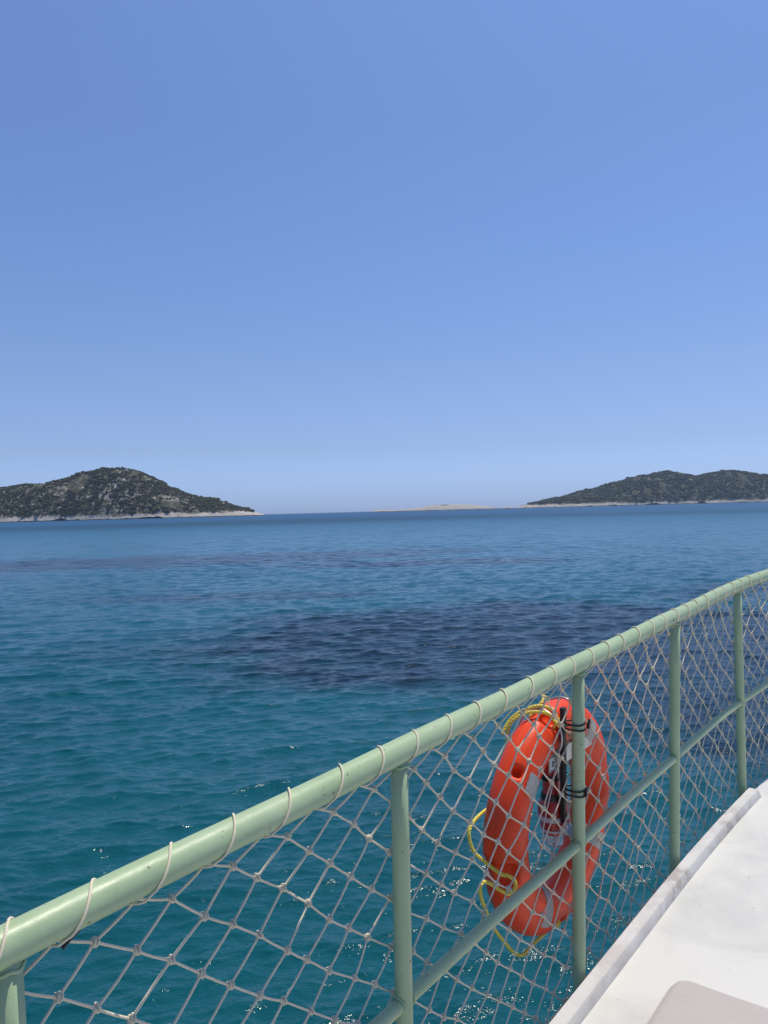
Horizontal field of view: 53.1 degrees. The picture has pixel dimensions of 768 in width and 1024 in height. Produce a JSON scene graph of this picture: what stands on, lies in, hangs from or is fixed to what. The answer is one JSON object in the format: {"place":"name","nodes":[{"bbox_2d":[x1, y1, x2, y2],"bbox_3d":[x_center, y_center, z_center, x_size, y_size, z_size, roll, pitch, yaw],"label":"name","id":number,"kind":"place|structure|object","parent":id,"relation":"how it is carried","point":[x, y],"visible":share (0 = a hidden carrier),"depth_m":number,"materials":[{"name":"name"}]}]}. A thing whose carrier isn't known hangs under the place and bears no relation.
{"place":"outdoors","nodes":[
{"label":"outdoors","id":0,"kind":"place"},
{"bbox_2d":[0,469,264,521],"bbox_3d":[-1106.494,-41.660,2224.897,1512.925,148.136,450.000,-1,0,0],"label":"island","id":1,"kind":"structure","parent":0,"point":[77,485],"depth_m":2047.84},
{"bbox_2d":[0,466,254,516],"bbox_3d":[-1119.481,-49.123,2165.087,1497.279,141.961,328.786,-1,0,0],"label":"scrub","id":2,"kind":"object","parent":1,"relation":"on","point":[210,505],"visible":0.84,"depth_m":2076.74,"materials":[{"name":"green plant"}]},
{"bbox_2d":[0,502,767,1023],"bbox_3d":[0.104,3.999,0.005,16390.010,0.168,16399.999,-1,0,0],"label":"water","id":3,"kind":"structure","parent":0,"point":[164,682],"depth_m":15.68,"materials":[{"name":"blue liquid"}]},
{"bbox_2d":[372,504,498,511],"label":"islet","id":4,"kind":"object","parent":3,"relation":"in","point":[449,507],"visible":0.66,"depth_m":3363.70,"materials":[{"name":"grey stone"}]},
{"bbox_2d":[549,778,767,1023],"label":"boat","id":5,"kind":"object","parent":3,"relation":"on","point":[701,918],"visible":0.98,"depth_m":2.46,"materials":[{"name":"white paint"}]},
{"bbox_2d":[0,570,767,1023],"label":"railing","id":6,"kind":"object","parent":5,"relation":"attached to","point":[40,928],"visible":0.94,"depth_m":1.59,"materials":[{"name":"green metal"}]},
{"bbox_2d":[0,569,767,1023],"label":"rope net","id":7,"kind":"object","parent":6,"relation":"attached to","point":[170,959],"visible":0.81,"depth_m":1.95,"materials":[{"name":"beige fabric"}]},
{"bbox_2d":[518,696,591,823],"bbox_3d":[0.534,0.742,2.361,0.154,0.345,0.302,-1,0,40],"label":"lifebuoy hanger","id":8,"kind":"object","parent":6,"relation":"attached to","point":[553,762],"visible":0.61,"depth_m":2.25,"materials":[{"name":"black metal"}]},
{"bbox_2d":[467,695,608,957],"bbox_3d":[0.498,0.928,2.335,0.161,0.730,0.772,-1,0,37],"label":"lifebuoy","id":9,"kind":"object","parent":8,"relation":"hanging from","point":[519,811],"visible":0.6,"depth_m":2.17,"materials":[{"name":"orange plastic"}]},
{"bbox_2d":[537,764,570,850],"bbox_3d":[0.501,0.833,2.298,0.095,0.354,0.175,-1,0,18],"label":"rescue light","id":10,"kind":"object","parent":8,"relation":"hanging from","point":[552,800],"visible":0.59,"depth_m":2.29,"materials":[{"name":"red plastic"}]},
{"bbox_2d":[565,784,587,797],"bbox_3d":[0.559,0.814,2.253,0.068,0.032,0.062,-1,0,0],"label":"cable tie","id":11,"kind":"object","parent":6,"relation":"attached to","point":[585,790],"visible":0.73,"depth_m":2.23,"materials":[{"name":"black plastic"}]},
{"bbox_2d":[564,719,590,731],"bbox_3d":[0.555,0.618,2.237,0.080,0.033,0.053,-1,0,41],"label":"cable tie","id":12,"kind":"object","parent":6,"relation":"attached to","point":[588,724],"visible":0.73,"depth_m":2.22,"materials":[{"name":"black plastic"}]},
{"bbox_2d":[646,981,767,1023],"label":"mattress","id":13,"kind":"object","parent":5,"relation":"on","point":[685,1002],"visible":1,"depth_m":2.00,"materials":[{"name":"beige fabric"}]},
{"bbox_2d":[0,0,767,513],"label":"sky","id":14,"kind":"structure","parent":0,"point":[263,256],"materials":[{"name":"blue"}]},
{"bbox_2d":[515,471,767,507],"bbox_3d":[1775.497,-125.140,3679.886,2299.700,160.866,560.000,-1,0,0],"label":"island","id":15,"kind":"structure","parent":0,"point":[744,479],"depth_m":3452.75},
{"bbox_2d":[527,469,767,503],"bbox_3d":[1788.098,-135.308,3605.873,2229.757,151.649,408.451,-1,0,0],"label":"scrub","id":16,"kind":"object","parent":15,"relation":"on","point":[601,490],"visible":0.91,"depth_m":3505.08,"materials":[{"name":"green plant"}]}
]}

